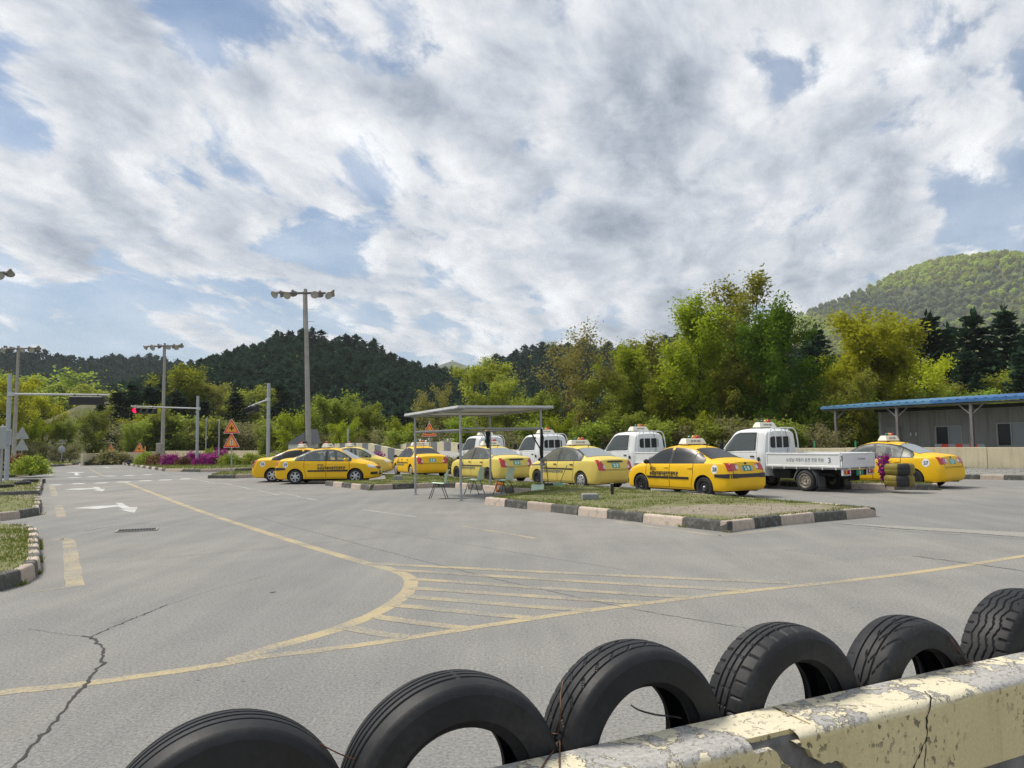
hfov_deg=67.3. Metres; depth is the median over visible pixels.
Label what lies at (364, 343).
pine tree
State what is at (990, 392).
young tree
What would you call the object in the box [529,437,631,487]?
sedan car
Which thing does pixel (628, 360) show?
poplar tree
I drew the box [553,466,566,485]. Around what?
dustpan
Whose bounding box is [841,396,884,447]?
young tree
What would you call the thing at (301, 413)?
pine tree
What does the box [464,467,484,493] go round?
plastic chair
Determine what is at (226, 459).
green bush
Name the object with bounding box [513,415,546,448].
green shrub
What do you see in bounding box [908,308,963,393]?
pine tree
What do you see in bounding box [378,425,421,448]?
green shrub
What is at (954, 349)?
pine tree
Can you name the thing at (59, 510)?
road marking
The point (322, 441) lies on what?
bare shrub
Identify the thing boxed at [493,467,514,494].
plastic chair
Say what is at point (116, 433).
bare shrub
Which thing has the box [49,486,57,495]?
road marking
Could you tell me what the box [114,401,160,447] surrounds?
oak tree
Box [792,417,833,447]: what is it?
bare shrub
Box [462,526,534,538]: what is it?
road marking
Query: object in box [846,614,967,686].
tyre casing
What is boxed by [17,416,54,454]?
young tree
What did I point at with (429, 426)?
warning sign
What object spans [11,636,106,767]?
asphalt crack
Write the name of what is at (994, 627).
tyre casing
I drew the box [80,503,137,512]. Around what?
road arrow
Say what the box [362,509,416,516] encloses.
road marking
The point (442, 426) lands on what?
pine tree
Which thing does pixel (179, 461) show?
red shrub
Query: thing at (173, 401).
pine tree
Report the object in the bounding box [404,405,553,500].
shelter
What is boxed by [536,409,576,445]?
young tree
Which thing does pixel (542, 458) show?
folded umbrella
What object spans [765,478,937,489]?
traffic island
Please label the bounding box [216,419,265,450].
bare shrub
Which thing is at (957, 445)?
striped board
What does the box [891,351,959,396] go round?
oak tree
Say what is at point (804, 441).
green shrub
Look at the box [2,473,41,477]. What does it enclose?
traffic island
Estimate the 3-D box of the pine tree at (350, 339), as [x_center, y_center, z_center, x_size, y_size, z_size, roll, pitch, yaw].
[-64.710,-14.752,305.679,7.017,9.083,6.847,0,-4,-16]
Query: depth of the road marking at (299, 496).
24.21 m
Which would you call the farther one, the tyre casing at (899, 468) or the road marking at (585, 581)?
the tyre casing at (899, 468)
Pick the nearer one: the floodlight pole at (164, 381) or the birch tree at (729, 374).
the birch tree at (729, 374)
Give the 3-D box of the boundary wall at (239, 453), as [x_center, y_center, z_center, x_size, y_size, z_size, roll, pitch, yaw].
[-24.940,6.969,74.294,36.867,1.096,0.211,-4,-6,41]
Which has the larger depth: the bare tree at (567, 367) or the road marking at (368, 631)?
the bare tree at (567, 367)
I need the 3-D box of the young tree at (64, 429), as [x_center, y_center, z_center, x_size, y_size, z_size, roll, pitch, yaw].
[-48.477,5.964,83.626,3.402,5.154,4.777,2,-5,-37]
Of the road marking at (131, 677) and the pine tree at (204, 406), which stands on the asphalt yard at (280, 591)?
the road marking at (131, 677)
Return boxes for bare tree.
[530,316,622,430]
[801,381,841,429]
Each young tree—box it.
[0,365,120,402]
[0,376,74,421]
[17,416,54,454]
[49,415,83,459]
[143,409,186,449]
[251,420,286,456]
[272,407,316,453]
[301,388,370,444]
[325,417,361,443]
[342,397,387,443]
[382,416,417,444]
[410,381,456,440]
[440,416,476,442]
[509,386,562,433]
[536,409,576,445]
[599,406,656,444]
[672,409,718,444]
[784,391,841,441]
[791,394,848,447]
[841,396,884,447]
[921,383,1012,405]
[927,390,993,405]
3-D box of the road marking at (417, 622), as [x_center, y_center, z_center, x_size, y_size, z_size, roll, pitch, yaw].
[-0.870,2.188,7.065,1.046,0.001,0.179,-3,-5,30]
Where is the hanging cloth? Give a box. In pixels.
[485,431,490,447]
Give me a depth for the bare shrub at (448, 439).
58.88 m
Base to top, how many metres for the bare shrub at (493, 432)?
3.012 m
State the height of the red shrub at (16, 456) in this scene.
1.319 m
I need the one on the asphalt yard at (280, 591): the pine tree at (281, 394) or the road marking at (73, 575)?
the road marking at (73, 575)
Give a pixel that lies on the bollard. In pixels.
(612, 488)
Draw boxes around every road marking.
[0,555,1023,694]
[30,585,75,591]
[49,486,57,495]
[52,538,84,586]
[55,505,65,516]
[124,482,417,659]
[219,482,279,494]
[279,492,319,500]
[338,625,410,639]
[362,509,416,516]
[367,562,789,583]
[370,615,468,629]
[392,603,539,619]
[393,569,744,591]
[404,595,590,611]
[409,587,645,603]
[410,578,690,598]
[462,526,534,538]
[614,521,719,535]
[720,529,779,535]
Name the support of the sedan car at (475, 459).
on the asphalt yard at (280, 591)
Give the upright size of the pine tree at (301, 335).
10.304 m
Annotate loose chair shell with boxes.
[531,484,543,490]
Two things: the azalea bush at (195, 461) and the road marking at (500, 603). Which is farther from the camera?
the azalea bush at (195, 461)
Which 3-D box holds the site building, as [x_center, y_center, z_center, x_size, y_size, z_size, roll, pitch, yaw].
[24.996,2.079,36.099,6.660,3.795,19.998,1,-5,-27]
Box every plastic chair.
[429,469,449,498]
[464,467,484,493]
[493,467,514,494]
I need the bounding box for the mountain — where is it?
[791,257,1023,350]
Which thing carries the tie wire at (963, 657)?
attached to the cream wall at (963, 716)
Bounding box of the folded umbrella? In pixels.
[530,429,545,465]
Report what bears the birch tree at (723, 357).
on the ground
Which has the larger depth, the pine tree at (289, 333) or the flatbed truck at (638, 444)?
the pine tree at (289, 333)
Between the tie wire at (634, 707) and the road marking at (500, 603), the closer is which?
the tie wire at (634, 707)
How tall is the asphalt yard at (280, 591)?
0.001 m
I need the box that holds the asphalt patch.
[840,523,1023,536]
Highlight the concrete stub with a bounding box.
[156,443,162,455]
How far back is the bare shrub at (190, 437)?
101.26 m
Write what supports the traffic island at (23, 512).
on the asphalt yard at (280, 591)
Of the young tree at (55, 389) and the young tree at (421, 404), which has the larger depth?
the young tree at (55, 389)
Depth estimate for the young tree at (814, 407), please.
48.55 m
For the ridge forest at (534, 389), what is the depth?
317.92 m
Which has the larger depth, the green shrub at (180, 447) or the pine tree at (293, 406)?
the pine tree at (293, 406)
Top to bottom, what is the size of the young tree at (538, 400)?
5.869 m
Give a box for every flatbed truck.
[458,430,516,455]
[514,420,581,463]
[601,424,665,466]
[720,420,875,490]
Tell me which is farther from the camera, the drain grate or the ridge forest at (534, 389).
the ridge forest at (534, 389)
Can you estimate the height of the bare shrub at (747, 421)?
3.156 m
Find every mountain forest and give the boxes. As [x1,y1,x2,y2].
[791,249,1023,367]
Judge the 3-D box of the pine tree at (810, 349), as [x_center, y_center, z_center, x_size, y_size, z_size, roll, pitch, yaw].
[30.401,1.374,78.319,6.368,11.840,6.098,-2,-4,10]
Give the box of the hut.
[287,429,320,449]
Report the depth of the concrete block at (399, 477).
29.99 m
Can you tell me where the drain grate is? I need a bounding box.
[115,528,157,531]
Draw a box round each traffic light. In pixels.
[2,374,109,480]
[131,396,200,457]
[243,383,269,457]
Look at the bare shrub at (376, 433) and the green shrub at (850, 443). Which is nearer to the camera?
the green shrub at (850, 443)
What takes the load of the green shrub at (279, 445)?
on the ground
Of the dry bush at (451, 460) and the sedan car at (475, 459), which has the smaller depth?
the sedan car at (475, 459)
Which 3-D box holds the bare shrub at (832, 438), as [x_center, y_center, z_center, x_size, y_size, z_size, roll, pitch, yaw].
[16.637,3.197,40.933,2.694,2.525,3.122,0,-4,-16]
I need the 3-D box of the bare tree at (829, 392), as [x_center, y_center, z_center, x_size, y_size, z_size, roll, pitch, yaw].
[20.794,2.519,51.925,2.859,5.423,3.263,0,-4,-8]
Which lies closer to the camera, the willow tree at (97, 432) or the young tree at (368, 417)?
the young tree at (368, 417)
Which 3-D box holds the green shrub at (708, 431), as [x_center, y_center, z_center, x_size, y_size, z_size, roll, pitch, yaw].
[12.576,3.264,46.000,3.711,3.252,3.649,-1,-4,7]
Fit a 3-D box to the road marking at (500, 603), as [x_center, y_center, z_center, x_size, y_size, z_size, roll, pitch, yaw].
[-0.187,2.237,7.850,2.049,0.001,0.187,-3,-5,23]
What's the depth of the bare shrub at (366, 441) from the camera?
64.95 m
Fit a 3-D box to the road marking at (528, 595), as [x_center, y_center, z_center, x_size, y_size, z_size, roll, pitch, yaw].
[0.093,2.262,8.242,2.681,0.001,0.179,-2,-5,21]
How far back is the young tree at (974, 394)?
48.54 m
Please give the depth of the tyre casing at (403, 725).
2.01 m
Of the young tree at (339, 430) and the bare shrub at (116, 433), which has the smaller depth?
the young tree at (339, 430)
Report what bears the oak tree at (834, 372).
on the ground
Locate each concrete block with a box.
[393,475,402,479]
[581,493,598,499]
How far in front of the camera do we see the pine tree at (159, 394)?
115.70 m
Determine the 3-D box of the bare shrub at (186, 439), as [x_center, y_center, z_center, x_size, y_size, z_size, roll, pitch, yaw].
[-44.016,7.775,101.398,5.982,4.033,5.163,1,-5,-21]
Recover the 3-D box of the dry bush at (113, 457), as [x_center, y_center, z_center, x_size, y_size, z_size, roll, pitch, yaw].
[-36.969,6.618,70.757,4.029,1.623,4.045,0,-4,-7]
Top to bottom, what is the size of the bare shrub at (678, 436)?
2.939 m
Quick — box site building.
[820,393,1023,447]
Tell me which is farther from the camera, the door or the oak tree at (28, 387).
the oak tree at (28, 387)
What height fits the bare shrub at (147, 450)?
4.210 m
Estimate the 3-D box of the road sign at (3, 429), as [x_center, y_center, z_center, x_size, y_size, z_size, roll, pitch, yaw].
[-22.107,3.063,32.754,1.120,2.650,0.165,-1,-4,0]
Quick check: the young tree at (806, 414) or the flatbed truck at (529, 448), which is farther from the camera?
the young tree at (806, 414)
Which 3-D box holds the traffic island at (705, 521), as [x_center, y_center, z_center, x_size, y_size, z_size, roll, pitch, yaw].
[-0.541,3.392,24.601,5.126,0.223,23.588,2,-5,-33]
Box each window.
[935,425,962,443]
[996,422,1023,446]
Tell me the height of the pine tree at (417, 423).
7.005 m
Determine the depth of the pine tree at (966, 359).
67.86 m
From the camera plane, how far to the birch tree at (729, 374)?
51.60 m
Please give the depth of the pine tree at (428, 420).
145.59 m
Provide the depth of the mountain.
1285.63 m
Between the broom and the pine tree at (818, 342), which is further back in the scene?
the pine tree at (818, 342)
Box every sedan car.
[252,442,339,481]
[275,441,382,483]
[328,441,393,471]
[394,440,447,475]
[451,439,531,480]
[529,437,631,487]
[628,434,765,494]
[850,433,964,485]
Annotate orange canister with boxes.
[495,482,502,491]
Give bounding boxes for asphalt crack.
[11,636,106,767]
[93,605,164,635]
[251,511,622,569]
[262,518,745,627]
[837,523,1018,536]
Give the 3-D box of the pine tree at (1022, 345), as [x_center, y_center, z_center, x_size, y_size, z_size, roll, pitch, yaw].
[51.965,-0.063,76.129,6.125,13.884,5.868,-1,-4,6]
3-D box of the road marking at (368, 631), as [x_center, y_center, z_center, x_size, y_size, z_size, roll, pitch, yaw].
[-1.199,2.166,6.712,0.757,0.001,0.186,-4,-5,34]
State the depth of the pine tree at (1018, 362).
66.07 m
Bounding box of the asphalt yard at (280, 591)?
[0,463,1023,767]
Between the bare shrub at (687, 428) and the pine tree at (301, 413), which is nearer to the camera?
the bare shrub at (687, 428)
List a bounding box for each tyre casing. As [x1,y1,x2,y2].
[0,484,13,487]
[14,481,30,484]
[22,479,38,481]
[126,708,338,767]
[340,669,557,767]
[544,639,720,752]
[709,621,858,716]
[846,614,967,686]
[883,475,914,486]
[884,463,914,474]
[960,588,1023,662]
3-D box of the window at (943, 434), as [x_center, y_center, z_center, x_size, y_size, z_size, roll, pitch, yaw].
[22.299,2.663,39.243,0.080,1.070,1.440,1,-5,-27]
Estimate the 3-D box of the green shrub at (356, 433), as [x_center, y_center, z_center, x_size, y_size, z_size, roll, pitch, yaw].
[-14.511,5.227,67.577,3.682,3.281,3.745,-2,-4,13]
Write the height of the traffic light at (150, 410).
5.300 m
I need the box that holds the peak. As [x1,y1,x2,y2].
[437,362,469,371]
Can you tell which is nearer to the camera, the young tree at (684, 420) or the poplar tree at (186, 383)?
the young tree at (684, 420)
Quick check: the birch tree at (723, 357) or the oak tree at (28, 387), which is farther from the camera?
the oak tree at (28, 387)
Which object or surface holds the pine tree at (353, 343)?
on the wooded hill
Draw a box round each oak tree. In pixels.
[0,370,46,456]
[22,391,70,456]
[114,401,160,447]
[802,301,954,428]
[815,349,866,403]
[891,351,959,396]
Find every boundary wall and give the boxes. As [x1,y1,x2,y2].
[80,452,155,465]
[165,450,281,458]
[510,447,1023,467]
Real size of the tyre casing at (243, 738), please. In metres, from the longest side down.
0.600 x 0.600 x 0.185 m
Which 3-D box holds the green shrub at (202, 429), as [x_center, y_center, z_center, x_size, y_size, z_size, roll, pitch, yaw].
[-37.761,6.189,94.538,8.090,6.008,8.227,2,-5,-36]
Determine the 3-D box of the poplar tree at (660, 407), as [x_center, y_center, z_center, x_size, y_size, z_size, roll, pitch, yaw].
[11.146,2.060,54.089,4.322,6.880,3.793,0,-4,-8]
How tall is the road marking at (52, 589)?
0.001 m
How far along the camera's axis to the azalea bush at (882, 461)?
22.55 m
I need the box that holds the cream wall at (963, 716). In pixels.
[492,652,1023,767]
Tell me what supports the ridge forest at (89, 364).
on the far left ridge
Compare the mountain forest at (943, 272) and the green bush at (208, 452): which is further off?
the mountain forest at (943, 272)
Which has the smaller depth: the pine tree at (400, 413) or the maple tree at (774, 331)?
the maple tree at (774, 331)
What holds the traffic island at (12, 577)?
on the asphalt yard at (280, 591)
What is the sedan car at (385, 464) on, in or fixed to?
on the asphalt yard at (280, 591)
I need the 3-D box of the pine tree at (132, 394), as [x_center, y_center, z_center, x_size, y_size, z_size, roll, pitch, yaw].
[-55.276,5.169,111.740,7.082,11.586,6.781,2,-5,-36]
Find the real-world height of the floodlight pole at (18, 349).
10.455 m
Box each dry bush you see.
[84,459,110,465]
[90,448,133,464]
[446,455,456,473]
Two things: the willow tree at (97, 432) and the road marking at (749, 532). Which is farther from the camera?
the willow tree at (97, 432)
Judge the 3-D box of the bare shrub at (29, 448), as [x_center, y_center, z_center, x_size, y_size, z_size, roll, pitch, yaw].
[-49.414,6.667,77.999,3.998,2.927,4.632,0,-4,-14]
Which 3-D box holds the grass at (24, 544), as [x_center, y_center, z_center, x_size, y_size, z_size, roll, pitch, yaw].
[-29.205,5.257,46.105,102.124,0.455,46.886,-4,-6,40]
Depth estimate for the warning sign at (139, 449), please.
65.75 m
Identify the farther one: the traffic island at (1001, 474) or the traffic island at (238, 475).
the traffic island at (238, 475)
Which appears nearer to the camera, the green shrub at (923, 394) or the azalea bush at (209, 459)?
the green shrub at (923, 394)
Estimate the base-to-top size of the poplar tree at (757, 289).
14.338 m
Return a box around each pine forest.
[61,338,682,441]
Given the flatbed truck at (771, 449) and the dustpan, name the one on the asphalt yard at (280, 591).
the flatbed truck at (771, 449)
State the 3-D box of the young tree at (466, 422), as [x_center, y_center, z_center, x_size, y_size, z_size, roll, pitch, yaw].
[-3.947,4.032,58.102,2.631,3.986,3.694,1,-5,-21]
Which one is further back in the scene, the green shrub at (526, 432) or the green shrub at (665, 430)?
the green shrub at (526, 432)
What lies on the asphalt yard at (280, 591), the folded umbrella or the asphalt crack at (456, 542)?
the asphalt crack at (456, 542)
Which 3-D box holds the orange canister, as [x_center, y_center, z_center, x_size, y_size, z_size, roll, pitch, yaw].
[-0.425,3.336,25.052,0.240,0.363,0.166,1,-4,-17]
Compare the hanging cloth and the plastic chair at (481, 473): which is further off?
the hanging cloth
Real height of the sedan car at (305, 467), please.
1.782 m
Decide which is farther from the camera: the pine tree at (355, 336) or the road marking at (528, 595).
the pine tree at (355, 336)
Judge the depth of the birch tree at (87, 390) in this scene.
139.18 m
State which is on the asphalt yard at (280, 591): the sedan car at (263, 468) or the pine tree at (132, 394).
the sedan car at (263, 468)
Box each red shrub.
[3,451,40,470]
[144,451,162,464]
[171,455,192,465]
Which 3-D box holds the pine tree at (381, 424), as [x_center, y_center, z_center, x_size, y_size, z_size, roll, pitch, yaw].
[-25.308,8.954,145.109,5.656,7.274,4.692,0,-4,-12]
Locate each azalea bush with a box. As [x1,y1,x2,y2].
[157,453,179,465]
[180,450,203,460]
[191,457,204,464]
[196,451,221,464]
[213,446,227,458]
[368,449,389,471]
[876,451,890,486]
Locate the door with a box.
[886,426,900,446]
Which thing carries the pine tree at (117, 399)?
on the ground
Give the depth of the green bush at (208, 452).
62.65 m
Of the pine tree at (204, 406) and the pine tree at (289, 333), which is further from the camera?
the pine tree at (289, 333)
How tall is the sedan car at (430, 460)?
1.782 m
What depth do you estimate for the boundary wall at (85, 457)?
69.63 m
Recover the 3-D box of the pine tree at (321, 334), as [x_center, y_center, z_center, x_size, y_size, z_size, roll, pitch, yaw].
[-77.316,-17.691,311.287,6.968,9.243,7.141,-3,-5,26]
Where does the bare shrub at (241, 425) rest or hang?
on the ground
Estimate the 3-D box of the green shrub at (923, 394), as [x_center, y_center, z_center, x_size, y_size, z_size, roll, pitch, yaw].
[26.132,2.329,50.276,6.279,5.380,6.385,-5,-6,42]
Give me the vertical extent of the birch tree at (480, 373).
9.244 m
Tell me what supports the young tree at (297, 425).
on the ground
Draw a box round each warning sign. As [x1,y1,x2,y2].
[15,427,28,453]
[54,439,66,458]
[134,443,145,455]
[224,419,239,470]
[422,421,436,446]
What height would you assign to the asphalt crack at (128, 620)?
0.001 m
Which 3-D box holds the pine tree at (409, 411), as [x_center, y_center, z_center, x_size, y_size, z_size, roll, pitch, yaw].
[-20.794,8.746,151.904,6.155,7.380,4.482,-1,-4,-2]
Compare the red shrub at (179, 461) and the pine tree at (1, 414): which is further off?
the pine tree at (1, 414)
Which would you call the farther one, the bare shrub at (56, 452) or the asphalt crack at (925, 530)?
the bare shrub at (56, 452)
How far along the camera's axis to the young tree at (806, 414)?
51.50 m
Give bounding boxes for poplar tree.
[143,359,213,439]
[589,336,654,424]
[626,330,681,444]
[638,368,703,441]
[644,283,741,428]
[702,263,796,426]
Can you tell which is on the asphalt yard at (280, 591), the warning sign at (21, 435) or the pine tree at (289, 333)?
the warning sign at (21, 435)
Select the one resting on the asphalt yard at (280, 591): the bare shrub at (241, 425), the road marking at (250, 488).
the road marking at (250, 488)
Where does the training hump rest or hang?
on the asphalt yard at (280, 591)
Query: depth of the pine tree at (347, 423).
145.81 m
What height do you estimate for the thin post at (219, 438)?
3.700 m
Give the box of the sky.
[0,0,1023,366]
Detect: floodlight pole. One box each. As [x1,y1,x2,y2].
[0,268,14,279]
[0,345,40,456]
[143,343,183,453]
[271,289,334,447]
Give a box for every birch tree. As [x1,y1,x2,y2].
[65,381,130,408]
[193,378,247,422]
[216,382,280,446]
[449,353,524,433]
[487,373,528,447]
[571,368,633,442]
[655,330,741,420]
[706,357,765,439]
[825,366,882,446]
[937,380,975,396]
[971,369,1023,400]
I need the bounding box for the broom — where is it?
[544,461,552,485]
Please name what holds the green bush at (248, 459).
on the traffic island at (195, 469)
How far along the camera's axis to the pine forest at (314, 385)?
227.77 m
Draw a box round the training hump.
[316,442,463,469]
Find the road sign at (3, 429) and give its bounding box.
[0,425,6,482]
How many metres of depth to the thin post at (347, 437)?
48.83 m
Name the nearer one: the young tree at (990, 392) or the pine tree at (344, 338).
the young tree at (990, 392)
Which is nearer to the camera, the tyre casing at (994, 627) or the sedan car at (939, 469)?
the tyre casing at (994, 627)
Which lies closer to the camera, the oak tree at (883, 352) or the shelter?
the shelter
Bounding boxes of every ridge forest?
[0,347,183,399]
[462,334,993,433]
[492,341,785,401]
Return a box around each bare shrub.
[3,439,45,457]
[23,441,53,461]
[36,442,76,461]
[54,439,92,461]
[97,418,151,452]
[123,435,155,451]
[176,418,224,450]
[177,429,195,450]
[207,417,255,450]
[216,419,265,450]
[318,429,335,446]
[354,434,377,443]
[367,426,400,446]
[410,425,448,441]
[434,433,454,441]
[468,427,508,445]
[494,431,525,448]
[594,429,620,447]
[658,418,701,447]
[676,423,722,444]
[705,412,764,446]
[730,416,784,429]
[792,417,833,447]
[803,422,858,447]
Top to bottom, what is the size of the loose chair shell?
0.380 m
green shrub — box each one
[130,411,203,450]
[171,411,242,450]
[242,415,296,449]
[272,438,287,449]
[330,430,364,442]
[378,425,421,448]
[451,421,481,443]
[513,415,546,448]
[566,416,621,448]
[640,414,682,448]
[693,411,743,447]
[747,414,815,447]
[758,384,829,441]
[802,385,881,447]
[873,380,927,440]
[874,381,954,431]
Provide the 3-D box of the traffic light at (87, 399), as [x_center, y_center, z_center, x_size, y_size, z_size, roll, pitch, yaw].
[-23.253,2.188,39.340,5.027,5.400,0.531,0,-4,-9]
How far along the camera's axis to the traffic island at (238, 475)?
38.17 m
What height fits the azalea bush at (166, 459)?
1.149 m
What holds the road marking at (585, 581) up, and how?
on the asphalt yard at (280, 591)
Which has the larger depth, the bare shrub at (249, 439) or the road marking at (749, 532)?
the bare shrub at (249, 439)
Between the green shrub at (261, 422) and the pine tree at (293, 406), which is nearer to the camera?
the green shrub at (261, 422)
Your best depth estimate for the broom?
24.78 m
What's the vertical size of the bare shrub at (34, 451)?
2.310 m
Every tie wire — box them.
[320,743,354,759]
[541,679,563,767]
[559,740,560,767]
[631,704,680,718]
[950,638,973,665]
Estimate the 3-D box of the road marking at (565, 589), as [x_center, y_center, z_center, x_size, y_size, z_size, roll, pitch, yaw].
[0.318,2.289,8.648,3.333,0.001,0.184,-3,-5,23]
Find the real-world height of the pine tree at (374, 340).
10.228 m
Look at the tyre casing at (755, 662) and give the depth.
2.52 m
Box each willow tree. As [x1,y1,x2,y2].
[70,401,119,453]
[118,419,147,451]
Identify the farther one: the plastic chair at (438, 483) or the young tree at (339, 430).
the young tree at (339, 430)
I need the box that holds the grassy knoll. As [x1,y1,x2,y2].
[10,402,136,459]
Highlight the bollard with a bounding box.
[610,483,613,493]
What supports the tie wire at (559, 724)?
attached to the cream wall at (963, 716)
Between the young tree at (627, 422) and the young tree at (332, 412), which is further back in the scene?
the young tree at (332, 412)
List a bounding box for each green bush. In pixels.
[9,451,53,475]
[132,449,156,464]
[202,445,214,455]
[215,452,242,464]
[238,452,263,464]
[358,449,368,455]
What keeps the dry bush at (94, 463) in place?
on the asphalt yard at (280, 591)
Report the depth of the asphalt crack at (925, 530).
13.41 m
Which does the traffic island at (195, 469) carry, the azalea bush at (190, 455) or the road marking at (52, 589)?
the azalea bush at (190, 455)
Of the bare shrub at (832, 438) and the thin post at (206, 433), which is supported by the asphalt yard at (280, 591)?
the thin post at (206, 433)
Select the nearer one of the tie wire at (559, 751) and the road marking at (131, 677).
the tie wire at (559, 751)
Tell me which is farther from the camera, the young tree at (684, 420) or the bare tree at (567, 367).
the bare tree at (567, 367)
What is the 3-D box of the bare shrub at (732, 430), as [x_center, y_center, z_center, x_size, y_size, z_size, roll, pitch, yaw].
[13.335,3.144,44.510,3.475,3.257,4.026,-4,-5,33]
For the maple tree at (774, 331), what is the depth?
50.00 m
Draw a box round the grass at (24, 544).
[0,460,1023,586]
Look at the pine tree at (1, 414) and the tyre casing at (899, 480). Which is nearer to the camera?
the tyre casing at (899, 480)
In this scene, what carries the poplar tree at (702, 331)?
on the ground
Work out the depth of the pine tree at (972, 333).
73.88 m
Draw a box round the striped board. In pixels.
[935,444,984,446]
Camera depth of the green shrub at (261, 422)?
97.63 m
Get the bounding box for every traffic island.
[0,479,45,495]
[0,495,40,520]
[0,524,40,590]
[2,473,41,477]
[48,463,78,466]
[119,462,251,471]
[208,471,254,478]
[325,474,875,531]
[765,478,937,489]
[964,468,1023,479]
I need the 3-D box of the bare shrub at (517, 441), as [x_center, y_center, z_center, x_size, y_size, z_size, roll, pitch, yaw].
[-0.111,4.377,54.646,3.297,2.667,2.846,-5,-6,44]
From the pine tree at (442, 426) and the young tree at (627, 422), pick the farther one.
the pine tree at (442, 426)
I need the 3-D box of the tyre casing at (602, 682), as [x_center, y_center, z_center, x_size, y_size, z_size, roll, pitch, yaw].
[0.369,1.086,2.328,0.596,0.596,0.190,40,-21,-20]
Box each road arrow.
[69,487,104,490]
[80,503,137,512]
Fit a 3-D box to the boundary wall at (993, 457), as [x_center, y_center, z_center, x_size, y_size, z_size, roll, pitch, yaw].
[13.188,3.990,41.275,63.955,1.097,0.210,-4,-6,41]
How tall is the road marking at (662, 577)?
0.001 m
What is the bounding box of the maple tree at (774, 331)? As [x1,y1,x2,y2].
[723,289,840,427]
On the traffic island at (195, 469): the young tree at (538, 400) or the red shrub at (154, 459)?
the red shrub at (154, 459)
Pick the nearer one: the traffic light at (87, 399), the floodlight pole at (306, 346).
the traffic light at (87, 399)
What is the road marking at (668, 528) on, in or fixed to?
on the asphalt yard at (280, 591)
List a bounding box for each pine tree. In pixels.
[0,407,5,424]
[25,408,46,422]
[82,404,112,446]
[95,388,133,451]
[113,380,148,448]
[134,383,160,450]
[152,380,172,447]
[159,388,193,437]
[192,398,215,438]
[218,388,251,449]
[259,383,300,436]
[278,332,285,342]
[281,401,297,429]
[286,329,293,338]
[289,407,313,433]
[297,330,310,341]
[308,327,317,341]
[315,329,328,339]
[338,333,352,347]
[339,408,359,434]
[344,337,353,347]
[350,338,357,347]
[351,333,362,342]
[362,340,369,351]
[366,341,374,350]
[368,416,386,444]
[371,337,379,351]
[381,405,416,444]
[405,410,416,433]
[407,417,426,430]
[421,417,444,437]
[423,400,445,425]
[434,417,447,436]
[509,401,527,443]
[559,401,576,436]
[790,340,827,428]
[791,324,836,394]
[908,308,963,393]
[930,321,962,384]
[945,306,997,391]
[948,346,987,395]
[978,303,1023,392]
[998,345,1023,393]
[1007,324,1023,392]
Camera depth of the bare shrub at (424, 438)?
60.52 m
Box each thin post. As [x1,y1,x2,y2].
[205,418,206,449]
[218,419,219,455]
[347,428,348,450]
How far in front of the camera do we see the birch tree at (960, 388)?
66.59 m
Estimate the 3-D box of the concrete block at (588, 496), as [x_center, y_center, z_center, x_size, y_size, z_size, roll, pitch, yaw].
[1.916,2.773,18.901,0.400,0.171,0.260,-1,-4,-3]
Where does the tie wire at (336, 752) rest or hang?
attached to the tyre casing at (403, 725)
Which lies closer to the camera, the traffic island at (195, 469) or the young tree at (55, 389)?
the traffic island at (195, 469)
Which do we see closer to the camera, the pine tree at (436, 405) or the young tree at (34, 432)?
the young tree at (34, 432)
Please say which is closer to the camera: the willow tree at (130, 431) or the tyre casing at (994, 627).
the tyre casing at (994, 627)
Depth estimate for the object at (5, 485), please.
28.46 m
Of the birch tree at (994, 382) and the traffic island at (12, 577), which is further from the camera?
the birch tree at (994, 382)
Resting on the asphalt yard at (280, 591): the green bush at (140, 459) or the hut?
the hut
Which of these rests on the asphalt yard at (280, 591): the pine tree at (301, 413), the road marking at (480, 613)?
the road marking at (480, 613)
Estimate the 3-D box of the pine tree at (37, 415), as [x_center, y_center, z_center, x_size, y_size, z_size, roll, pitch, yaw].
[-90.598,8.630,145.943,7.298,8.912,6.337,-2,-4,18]
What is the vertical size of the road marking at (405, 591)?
0.001 m
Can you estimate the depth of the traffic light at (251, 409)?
46.47 m

